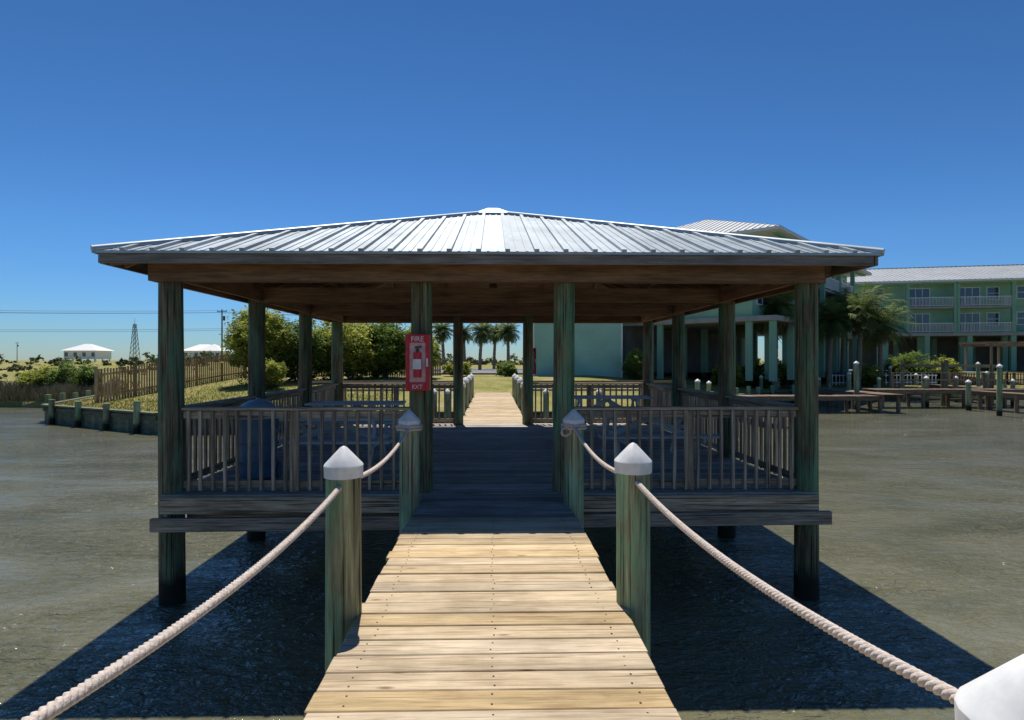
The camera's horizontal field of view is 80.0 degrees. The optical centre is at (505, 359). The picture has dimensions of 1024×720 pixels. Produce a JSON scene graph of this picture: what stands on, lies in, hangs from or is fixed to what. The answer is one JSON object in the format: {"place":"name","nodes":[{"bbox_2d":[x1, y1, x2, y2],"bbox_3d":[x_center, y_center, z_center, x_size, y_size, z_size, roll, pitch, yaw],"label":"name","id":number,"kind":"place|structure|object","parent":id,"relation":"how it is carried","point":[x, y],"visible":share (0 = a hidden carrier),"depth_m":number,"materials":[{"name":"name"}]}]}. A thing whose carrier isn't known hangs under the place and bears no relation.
{"place":"outdoors","nodes":[
{"label":"outdoors","id":0,"kind":"place"},
{"bbox_2d":[0,399,1023,719],"bbox_3d":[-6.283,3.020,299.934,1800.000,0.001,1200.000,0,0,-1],"label":"water","id":1,"kind":"structure","parent":0,"point":[922,551],"depth_m":8.09,"materials":[{"name":"liquid"}]},
{"bbox_2d":[323,446,362,673],"bbox_3d":[-1.059,2.405,3.979,0.253,3.690,0.253,0,0,-1],"label":"mooring post","id":2,"kind":"object","parent":1,"relation":"in","point":[343,466],"visible":0.82,"depth_m":3.88,"materials":[{"name":"green wood"}]},
{"bbox_2d":[21,423,422,719],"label":"rope","id":3,"kind":"object","parent":2,"relation":"attached to","point":[50,710],"visible":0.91,"depth_m":1.85,"materials":[{"name":"fabric"}]},
{"bbox_2d":[398,410,420,533],"bbox_3d":[-1.089,2.405,6.879,0.253,3.690,0.253,0,0,-1],"label":"mooring post","id":4,"kind":"object","parent":1,"relation":"in","point":[408,476],"visible":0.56,"depth_m":6.78,"materials":[{"name":"green wood"}]},
{"bbox_2d":[433,389,436,423],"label":"dock piling","id":5,"kind":"object","parent":1,"relation":"in","point":[435,404],"visible":0.3,"depth_m":24.45,"materials":[{"name":"green wood"}]},
{"bbox_2d":[445,389,449,423],"bbox_3d":[-2.351,2.700,24.556,0.264,3.100,0.264,0,0,-1],"label":"dock piling","id":6,"kind":"object","parent":1,"relation":"in","point":[447,403],"visible":0.38,"depth_m":24.45,"materials":[{"name":"green wood"}]},
{"bbox_2d":[463,382,464,414],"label":"mooring post","id":7,"kind":"object","parent":1,"relation":"in","point":[463,398],"visible":0.18,"depth_m":18.50,"materials":[{"name":"green wood"}]},
{"bbox_2d":[463,377,468,411],"bbox_3d":[-1.420,2.425,21.475,0.253,3.650,0.253,0,0,-1],"label":"mooring post","id":8,"kind":"object","parent":1,"relation":"in","point":[465,380],"visible":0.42,"depth_m":21.37,"materials":[{"name":"green wood"}]},
{"bbox_2d":[466,375,471,403],"bbox_3d":[-1.481,2.425,24.374,0.253,3.650,0.253,0,0,-1],"label":"mooring post","id":9,"kind":"object","parent":1,"relation":"in","point":[469,377],"visible":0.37,"depth_m":24.29,"materials":[{"name":"green wood"}]},
{"bbox_2d":[470,373,473,397],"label":"mooring post","id":10,"kind":"object","parent":1,"relation":"in","point":[471,375],"visible":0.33,"depth_m":27.19,"materials":[{"name":"green wood"}]},
{"bbox_2d":[90,208,884,605],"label":"pavilion","id":11,"kind":"structure","parent":1,"relation":"in","point":[422,274],"depth_m":7.69,"materials":[{"name":"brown wood"}]},
{"bbox_2d":[239,398,282,478],"bbox_3d":[-3.389,1.085,8.378,0.605,1.130,0.645,0,0,-1],"label":"trash can","id":12,"kind":"object","parent":11,"relation":"on","point":[257,402],"visible":0.55,"depth_m":8.15,"materials":[{"name":"blue plastic"}]},
{"bbox_2d":[278,418,398,471],"bbox_3d":[-2.653,1.282,9.647,1.900,0.783,1.664,0,0,-1],"label":"picnic table","id":13,"kind":"object","parent":11,"relation":"on","point":[375,440],"visible":0.46,"depth_m":9.30,"materials":[{"name":"grey wood"}]},
{"bbox_2d":[299,401,405,446],"bbox_3d":[-3.009,1.261,12.340,1.900,0.822,1.664,0,0,-4],"label":"picnic table","id":14,"kind":"object","parent":11,"relation":"on","point":[387,424],"visible":0.55,"depth_m":11.99,"materials":[{"name":"blue wood"}]},
{"bbox_2d":[405,334,430,390],"bbox_3d":[-1.065,0.030,7.409,0.285,0.680,0.240,0,0,-1],"label":"fire extinguisher cabinet","id":15,"kind":"object","parent":11,"relation":"attached to","point":[417,362],"visible":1,"depth_m":7.33,"materials":[{"name":"metal"}]},
{"bbox_2d":[409,343,425,381],"bbox_3d":[-1.064,0.030,7.347,0.195,0.480,0.004,0,0,-1],"label":"window","id":16,"kind":"structure","parent":15,"relation":"in","point":[412,349],"depth_m":7.35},
{"bbox_2d":[533,348,535,373],"bbox_3d":[0.646,0.030,15.937,0.285,0.680,0.240,0,0,-1],"label":"fire extinguisher cabinet","id":17,"kind":"object","parent":11,"relation":"attached to","point":[534,360],"visible":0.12,"depth_m":15.86,"materials":[{"name":"metal"}]},
{"bbox_2d":[575,395,652,433],"bbox_3d":[2.265,1.241,13.650,1.900,0.862,1.664,0,0,1],"label":"picnic table","id":18,"kind":"object","parent":11,"relation":"on","point":[608,398],"visible":0.4,"depth_m":13.53,"materials":[{"name":"brown wood"}]},
{"bbox_2d":[586,418,718,461],"bbox_3d":[2.386,1.282,10.252,1.900,0.783,1.664,0,0,-3],"label":"picnic table","id":19,"kind":"object","parent":11,"relation":"on","point":[634,425],"visible":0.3,"depth_m":10.21,"materials":[{"name":"grey wood"}]},
{"bbox_2d":[304,494,681,719],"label":"walkway","id":20,"kind":"structure","parent":1,"relation":"on","point":[491,607],"depth_m":3.71,"materials":[{"name":"brown wood"}]},
{"bbox_2d":[512,373,516,397],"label":"mooring post","id":21,"kind":"object","parent":1,"relation":"in","point":[514,375],"visible":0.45,"depth_m":27.22,"materials":[{"name":"green wood"}]},
{"bbox_2d":[514,375,519,404],"bbox_3d":[0.459,2.425,24.415,0.253,3.650,0.253,0,0,-1],"label":"mooring post","id":22,"kind":"object","parent":1,"relation":"in","point":[517,377],"visible":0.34,"depth_m":24.32,"materials":[{"name":"green wood"}]},
{"bbox_2d":[517,377,522,410],"bbox_3d":[0.519,2.425,21.516,0.253,3.650,0.253,0,0,-1],"label":"mooring post","id":23,"kind":"object","parent":1,"relation":"in","point":[519,380],"visible":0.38,"depth_m":21.42,"materials":[{"name":"green wood"}]},
{"bbox_2d":[543,389,548,422],"bbox_3d":[1.627,2.700,24.640,0.264,3.100,0.264,0,0,-1],"label":"dock piling","id":24,"kind":"object","parent":1,"relation":"in","point":[544,403],"visible":0.34,"depth_m":24.55,"materials":[{"name":"green wood"}]},
{"bbox_2d":[563,409,584,529],"bbox_3d":[0.779,2.405,6.998,0.253,3.690,0.253,0,0,-1],"label":"mooring post","id":25,"kind":"object","parent":1,"relation":"in","point":[573,474],"visible":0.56,"depth_m":6.91,"materials":[{"name":"green wood"}]},
{"bbox_2d":[614,442,651,656],"bbox_3d":[0.864,2.405,4.139,0.253,3.690,0.253,0,0,-1],"label":"mooring post","id":26,"kind":"object","parent":1,"relation":"in","point":[632,462],"visible":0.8,"depth_m":4.04,"materials":[{"name":"green wood"}]},
{"bbox_2d":[695,379,699,389],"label":"dock piling","id":27,"kind":"object","parent":1,"relation":"in","point":[697,384],"visible":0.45,"depth_m":36.08,"materials":[{"name":"green wood"}]},
{"bbox_2d":[759,375,762,389],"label":"dock piling","id":28,"kind":"object","parent":1,"relation":"in","point":[761,382],"visible":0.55,"depth_m":44.43,"materials":[{"name":"green wood"}]},
{"bbox_2d":[847,371,851,403],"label":"dock piling","id":29,"kind":"object","parent":1,"relation":"in","point":[849,373],"visible":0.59,"depth_m":41.70,"materials":[{"name":"green wood"}]},
{"bbox_2d":[853,361,859,409],"bbox_3d":[21.353,2.155,37.094,0.380,4.196,0.319,0,0,-1],"label":"dock piling","id":30,"kind":"object","parent":1,"relation":"in","point":[856,376],"visible":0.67,"depth_m":36.98,"materials":[{"name":"green wood"}]},
{"bbox_2d":[694,372,1023,426],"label":"dock","id":31,"kind":"object","parent":1,"relation":"in","point":[869,395],"visible":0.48,"depth_m":38.16,"materials":[{"name":"brown wood"}]},
{"bbox_2d":[888,366,891,386],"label":"dock piling","id":32,"kind":"object","parent":1,"relation":"in","point":[889,376],"visible":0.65,"depth_m":49.12,"materials":[{"name":"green wood"}]},
{"bbox_2d":[923,376,928,406],"bbox_3d":[27.194,2.639,39.415,0.329,3.224,0.317,0,0,-1],"label":"dock piling","id":33,"kind":"object","parent":1,"relation":"in","point":[926,382],"visible":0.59,"depth_m":39.30,"materials":[{"name":"green wood"}]},
{"bbox_2d":[899,360,995,405],"bbox_3d":[30.428,2.128,42.246,3.523,4.247,4.600,0,0,-1],"label":"boat lift","id":34,"kind":"object","parent":1,"relation":"in","point":[944,365],"visible":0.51,"depth_m":41.24,"materials":[{"name":"brown wood"}]},
{"bbox_2d":[965,380,971,410],"bbox_3d":[27.742,2.713,36.549,0.353,3.078,0.321,0,0,-1],"label":"dock piling","id":35,"kind":"object","parent":1,"relation":"in","point":[968,395],"visible":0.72,"depth_m":36.44,"materials":[{"name":"green wood"}]},
{"bbox_2d":[976,362,980,395],"bbox_3d":[34.785,2.195,44.871,0.350,4.115,0.287,0,0,-1],"label":"dock piling","id":36,"kind":"object","parent":1,"relation":"in","point":[978,383],"visible":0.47,"depth_m":44.77,"materials":[{"name":"green wood"}]},
{"bbox_2d":[984,371,988,404],"bbox_3d":[32.471,2.503,41.144,0.334,3.497,0.301,0,0,-1],"label":"dock piling","id":37,"kind":"object","parent":1,"relation":"in","point":[986,382],"visible":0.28,"depth_m":41.05,"materials":[{"name":"green wood"}]},
{"bbox_2d":[954,654,1023,719],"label":"mooring post","id":38,"kind":"object","parent":1,"relation":"in","point":[997,693],"visible":1,"depth_m":1.16,"materials":[{"name":"white plastic"}]},
{"bbox_2d":[560,422,957,703],"bbox_3d":[0.862,0.807,2.630,0.316,0.203,9.037,0,0,-1],"label":"rope","id":39,"kind":"object","parent":38,"relation":"attached to","point":[934,685],"visible":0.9,"depth_m":1.93,"materials":[{"name":"fabric"}]},
{"bbox_2d":[996,364,1002,415],"bbox_3d":[26.662,2.226,32.930,0.303,4.050,0.286,0,0,-1],"label":"dock piling","id":40,"kind":"object","parent":1,"relation":"in","point":[999,391],"visible":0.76,"depth_m":32.84,"materials":[{"name":"green wood"}]},
{"bbox_2d":[1010,379,1014,406],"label":"dock piling","id":41,"kind":"object","parent":1,"relation":"in","point":[1012,383],"visible":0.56,"depth_m":39.45,"materials":[{"name":"green wood"}]},
{"bbox_2d":[0,360,1023,411],"bbox_3d":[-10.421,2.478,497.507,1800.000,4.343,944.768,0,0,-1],"label":"ground","id":42,"kind":"structure","parent":0,"point":[487,382],"depth_m":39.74,"materials":[{"name":"plant"}]},
{"bbox_2d":[15,363,65,387],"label":"shrub","id":43,"kind":"object","parent":42,"relation":"on","point":[37,377],"visible":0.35,"depth_m":42.30,"materials":[{"name":"green plant"}]},
{"bbox_2d":[0,378,140,401],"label":"marsh grass","id":44,"kind":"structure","parent":42,"relation":"on","point":[11,391],"depth_m":39.02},
{"bbox_2d":[42,358,101,388],"bbox_3d":[-28.890,1.204,41.320,4.051,2.919,3.929,0,0,-1],"label":"shrub","id":45,"kind":"object","parent":42,"relation":"on","point":[63,375],"visible":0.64,"depth_m":40.54,"materials":[{"name":"green plant"}]},
{"bbox_2d":[129,324,140,360],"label":"lattice tower","id":46,"kind":"structure","parent":42,"relation":"on","point":[133,339],"depth_m":252.01,"materials":[{"name":"grey metal"}]},
{"bbox_2d":[94,353,243,402],"bbox_3d":[-19.622,0.931,36.927,0.117,2.866,12.593,0,0,10],"label":"wooden fence","id":47,"kind":"object","parent":42,"relation":"on","point":[100,393],"visible":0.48,"depth_m":33.91,"materials":[{"name":"brown wood"}]},
{"bbox_2d":[217,309,226,354],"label":"utility pole","id":48,"kind":"object","parent":42,"relation":"on","point":[222,318],"visible":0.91,"depth_m":107.90,"materials":[{"name":"brown wood"}]},
{"bbox_2d":[0,310,490,334],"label":"power line","id":49,"kind":"object","parent":48,"relation":"attached to","point":[139,329],"visible":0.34,"depth_m":105.33,"materials":[{"name":"black metal"}]},
{"bbox_2d":[219,305,298,384],"bbox_3d":[-15.161,-0.985,37.209,4.663,5.139,4.557,0,0,-1],"label":"shrub","id":50,"kind":"object","parent":42,"relation":"on","point":[237,341],"visible":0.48,"depth_m":36.47,"materials":[{"name":"green plant"}]},
{"bbox_2d":[265,358,288,389],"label":"shrub","id":51,"kind":"object","parent":42,"relation":"on","point":[275,372],"visible":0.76,"depth_m":33.87,"materials":[{"name":"green plant"}]},
{"bbox_2d":[276,317,329,381],"bbox_3d":[-13.085,-0.692,38.263,4.649,4.666,4.496,0,0,-1],"label":"shrub","id":52,"kind":"object","parent":42,"relation":"on","point":[318,353],"visible":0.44,"depth_m":37.74,"materials":[{"name":"green plant"}]},
{"bbox_2d":[312,321,357,380],"bbox_3d":[-11.550,-0.706,40.285,3.978,4.691,4.018,0,0,-1],"label":"shrub","id":53,"kind":"object","parent":42,"relation":"on","point":[328,374],"visible":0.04,"depth_m":39.94,"materials":[{"name":"green plant"}]},
{"bbox_2d":[244,353,440,376],"bbox_3d":[-11.786,0.376,45.095,14.080,2.159,0.121,0,0,-15],"label":"wooden fence","id":54,"kind":"object","parent":42,"relation":"on","point":[438,370],"visible":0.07,"depth_m":46.45,"materials":[{"name":"brown wood"}]},
{"bbox_2d":[320,323,381,380],"bbox_3d":[-10.039,-0.637,39.358,4.428,4.302,4.570,0,0,-1],"label":"shrub","id":55,"kind":"object","parent":42,"relation":"on","point":[358,353],"visible":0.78,"depth_m":38.42,"materials":[{"name":"green plant"}]},
{"bbox_2d":[363,323,409,378],"bbox_3d":[-7.921,-0.767,40.863,3.858,4.468,3.941,0,0,34],"label":"shrub","id":56,"kind":"object","parent":42,"relation":"on","point":[389,347],"visible":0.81,"depth_m":39.98,"materials":[{"name":"green plant"}]},
{"bbox_2d":[0,350,781,381],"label":"distant scrub","id":57,"kind":"object","parent":42,"relation":"on","point":[120,362],"visible":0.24,"depth_m":110.40,"materials":[{"name":"green plant"}]},
{"bbox_2d":[396,325,443,373],"bbox_3d":[-6.053,-0.669,41.937,3.295,4.433,3.548,0,0,-27],"label":"shrub","id":58,"kind":"object","parent":42,"relation":"on","point":[435,354],"visible":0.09,"depth_m":41.61,"materials":[{"name":"green plant"}]},
{"bbox_2d":[432,323,452,368],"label":"palm tree","id":59,"kind":"object","parent":42,"relation":"on","point":[441,330],"visible":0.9,"depth_m":69.69,"materials":[{"name":"green plant"}]},
{"bbox_2d":[442,362,472,375],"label":"shrub","id":60,"kind":"object","parent":42,"relation":"on","point":[466,369],"visible":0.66,"depth_m":44.13,"materials":[{"name":"green plant"}]},
{"bbox_2d":[451,323,473,361],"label":"palm tree","id":61,"kind":"object","parent":42,"relation":"on","point":[466,336],"visible":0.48,"depth_m":73.72,"materials":[{"name":"green plant"}]},
{"bbox_2d":[469,323,497,369],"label":"palm tree","id":62,"kind":"object","parent":42,"relation":"on","point":[482,332],"visible":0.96,"depth_m":67.59,"materials":[{"name":"green plant"}]},
{"bbox_2d":[486,323,504,368],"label":"palm tree","id":63,"kind":"object","parent":42,"relation":"on","point":[496,338],"visible":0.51,"depth_m":74.64,"materials":[{"name":"green plant"}]},
{"bbox_2d":[495,360,518,376],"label":"shrub","id":64,"kind":"object","parent":42,"relation":"on","point":[508,369],"visible":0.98,"depth_m":43.65,"materials":[{"name":"green plant"}]},
{"bbox_2d":[495,323,520,361],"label":"palm tree","id":65,"kind":"object","parent":42,"relation":"on","point":[508,334],"visible":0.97,"depth_m":69.74,"materials":[{"name":"green plant"}]},
{"bbox_2d":[41,383,1020,433],"bbox_3d":[17.942,2.904,36.486,84.695,2.498,17.302,0,0,-10],"label":"bulkhead","id":66,"kind":"object","parent":42,"relation":"on","point":[136,419],"visible":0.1,"depth_m":27.24,"materials":[{"name":"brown wood"}]},
{"bbox_2d":[298,380,685,410],"bbox_3d":[-0.531,1.700,25.332,16.090,1.700,0.115,0,0,-1],"label":"shore railing","id":67,"kind":"object","parent":66,"relation":"attached to","point":[631,381],"visible":0.23,"depth_m":25.32,"materials":[{"name":"brown wood"}]},
{"bbox_2d":[463,392,521,423],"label":"walkway","id":68,"kind":"structure","parent":66,"relation":"attached to","point":[492,407],"depth_m":20.34,"materials":[{"name":"brown wood"}]},
{"bbox_2d":[534,323,620,377],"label":"utility block","id":69,"kind":"structure","parent":42,"relation":"on","point":[597,349],"depth_m":46.14,"materials":[{"name":"teal"}]},
{"bbox_2d":[533,323,622,377],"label":"utility block trim","id":70,"kind":"structure","parent":42,"relation":"on","point":[621,347],"depth_m":46.12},
{"bbox_2d":[621,348,642,379],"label":"shrub","id":71,"kind":"object","parent":42,"relation":"on","point":[633,366],"visible":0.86,"depth_m":44.97,"materials":[{"name":"green plant"}]},
{"bbox_2d":[708,362,744,387],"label":"shrub","id":72,"kind":"object","parent":42,"relation":"on","point":[739,378],"visible":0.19,"depth_m":45.42,"materials":[{"name":"green plant"}]},
{"bbox_2d":[623,274,846,375],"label":"walls","id":73,"kind":"structure","parent":42,"relation":"on","point":[632,337],"depth_m":54.25,"materials":[{"name":"green"}]},
{"bbox_2d":[623,289,855,335],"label":"floor slabs","id":74,"kind":"structure","parent":73,"relation":"on","point":[699,324],"depth_m":46.32,"materials":[{"name":"concrete"}]},
{"bbox_2d":[728,225,871,305],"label":"white trim and railings","id":75,"kind":"structure","parent":73,"relation":"attached to","point":[832,283],"depth_m":43.00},
{"bbox_2d":[735,324,763,386],"bbox_3d":[18.644,-1.558,47.349,5.232,7.688,5.060,0,0,-1],"label":"palm tree","id":76,"kind":"object","parent":42,"relation":"on","point":[740,330],"visible":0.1,"depth_m":47.05,"materials":[{"name":"green plant"}]},
{"bbox_2d":[657,231,865,380],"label":"columns","id":77,"kind":"structure","parent":42,"relation":"on","point":[770,351],"depth_m":47.08,"materials":[{"name":"paint"}]},
{"bbox_2d":[739,357,783,388],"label":"shrub","id":78,"kind":"object","parent":42,"relation":"on","point":[758,370],"visible":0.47,"depth_m":46.35,"materials":[{"name":"green plant"}]},
{"bbox_2d":[753,291,793,389],"bbox_3d":[19.831,-1.882,44.380,5.639,8.530,5.216,0,0,-1],"label":"palm tree","id":79,"kind":"object","parent":42,"relation":"on","point":[777,305],"visible":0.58,"depth_m":43.77,"materials":[{"name":"green plant"}]},
{"bbox_2d":[779,360,791,385],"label":"shrub","id":80,"kind":"object","parent":42,"relation":"on","point":[783,371],"visible":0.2,"depth_m":48.30,"materials":[{"name":"green plant"}]},
{"bbox_2d":[778,305,822,384],"bbox_3d":[22.788,-1.602,48.586,4.945,7.744,5.402,0,0,-1],"label":"palm tree","id":81,"kind":"object","parent":42,"relation":"on","point":[779,336],"visible":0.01,"depth_m":48.35,"materials":[{"name":"green plant"}]},
{"bbox_2d":[818,298,859,386],"bbox_3d":[25.918,-1.383,48.502,4.400,7.491,4.530,0,0,23],"label":"palm tree","id":82,"kind":"object","parent":42,"relation":"on","point":[833,319],"visible":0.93,"depth_m":48.09,"materials":[{"name":"green plant"}]},
{"bbox_2d":[819,287,870,380],"bbox_3d":[29.902,-2.244,53.983,5.093,8.564,5.362,0,0,-1],"label":"palm tree","id":83,"kind":"object","parent":42,"relation":"on","point":[842,360],"visible":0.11,"depth_m":53.52,"materials":[{"name":"green plant"}]},
{"bbox_2d":[826,282,910,387],"bbox_3d":[28.361,-1.810,48.631,6.014,8.407,6.208,0,0,-1],"label":"palm tree","id":84,"kind":"object","parent":42,"relation":"on","point":[865,321],"visible":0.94,"depth_m":47.91,"materials":[{"name":"green plant"}]},
{"bbox_2d":[851,363,887,386],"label":"shrub","id":85,"kind":"object","parent":42,"relation":"on","point":[870,375],"visible":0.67,"depth_m":49.06,"materials":[{"name":"green plant"}]},
{"bbox_2d":[832,373,936,384],"bbox_3d":[31.420,1.631,50.709,9.050,1.291,0.100,0,0,-1],"label":"white fence","id":86,"kind":"object","parent":42,"relation":"on","point":[886,382],"visible":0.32,"depth_m":50.68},
{"bbox_2d":[848,302,921,385],"bbox_3d":[30.724,-1.205,49.954,5.134,7.059,5.316,0,0,-41],"label":"palm tree","id":87,"kind":"object","parent":42,"relation":"on","point":[883,335],"visible":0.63,"depth_m":49.36,"materials":[{"name":"green plant"}]},
{"bbox_2d":[876,350,934,381],"bbox_3d":[34.869,0.707,52.645,4.175,3.168,4.322,0,0,-1],"label":"shrub","id":88,"kind":"object","parent":42,"relation":"on","point":[895,361],"visible":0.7,"depth_m":52.17,"materials":[{"name":"green plant"}]},
{"bbox_2d":[848,280,1023,370],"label":"columns","id":89,"kind":"structure","parent":42,"relation":"on","point":[1009,358],"depth_m":68.27,"materials":[{"name":"paint"}]},
{"bbox_2d":[849,282,1023,369],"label":"walls","id":90,"kind":"structure","parent":42,"relation":"on","point":[948,348],"depth_m":70.44,"materials":[{"name":"green"}]},
{"bbox_2d":[847,278,1023,332],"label":"white trim and railings","id":91,"kind":"structure","parent":90,"relation":"attached to","point":[1008,324],"depth_m":68.13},
{"bbox_2d":[847,264,1023,281],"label":"roof","id":92,"kind":"structure","parent":90,"relation":"on","point":[952,272],"depth_m":71.29,"materials":[{"name":"metal"}]},
{"bbox_2d":[849,305,1023,339],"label":"floor slabs","id":93,"kind":"structure","parent":90,"relation":"on","point":[988,335],"depth_m":68.31,"materials":[{"name":"concrete"}]},
{"bbox_2d":[864,286,1023,332],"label":"windows","id":94,"kind":"structure","parent":90,"relation":"attached to","point":[967,318],"depth_m":69.01,"materials":[{"name":"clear glass"}]},
{"bbox_2d":[926,354,963,381],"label":"shrub","id":95,"kind":"object","parent":42,"relation":"on","point":[950,369],"visible":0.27,"depth_m":52.73,"materials":[{"name":"green plant"}]},
{"bbox_2d":[948,371,1023,384],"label":"wooden fence","id":96,"kind":"object","parent":42,"relation":"on","point":[1006,375],"visible":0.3,"depth_m":50.84,"materials":[{"name":"brown wood"}]},
{"bbox_2d":[958,341,1023,373],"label":"pergola","id":97,"kind":"object","parent":42,"relation":"on","point":[990,344],"visible":0.91,"depth_m":56.97,"materials":[{"name":"brown wood"}]},
{"bbox_2d":[0,0,1023,360],"label":"sky","id":98,"kind":"structure","parent":0,"point":[896,126],"materials":[{"name":"blue"}]},
{"bbox_2d":[434,368,971,372],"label":"parking pavement","id":99,"kind":"structure","parent":0,"point":[489,370],"depth_m":57.26,"materials":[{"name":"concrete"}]},
{"bbox_2d":[675,219,870,272],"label":"roof","id":100,"kind":"structure","parent":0,"point":[724,226],"depth_m":45.93,"materials":[{"name":"metal"}]},
{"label":"stilts","id":101,"kind":"object","parent":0,"visible":0},
{"bbox_2d":[64,351,110,358],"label":"walls","id":102,"kind":"structure","parent":101,"relation":"on","point":[102,354],"depth_m":193.29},
{"bbox_2d":[64,352,94,356],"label":"windows","id":103,"kind":"structure","parent":102,"relation":"attached to","point":[83,354],"depth_m":193.18,"materials":[{"name":"grey glass"}]},
{"bbox_2d":[60,344,112,350],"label":"roof","id":104,"kind":"structure","parent":102,"relation":"on","point":[87,347],"depth_m":194.61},
{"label":"stilts","id":105,"kind":"object","parent":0,"visible":0},
{"bbox_2d":[184,351,199,357],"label":"walls","id":106,"kind":"structure","parent":105,"relation":"on","point":[192,354],"depth_m":198.42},
{"bbox_2d":[184,344,209,350],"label":"roof","id":107,"kind":"structure","parent":106,"relation":"on","point":[197,347],"depth_m":200.16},
{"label":"stilts","id":108,"kind":"object","parent":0,"visible":0},
{"bbox_2d":[200,351,227,359],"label":"walls","id":109,"kind":"structure","parent":108,"relation":"on","point":[214,352],"depth_m":185.19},
{"bbox_2d":[197,344,227,350],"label":"roof","id":110,"kind":"structure","parent":109,"relation":"on","point":[214,347],"depth_m":185.71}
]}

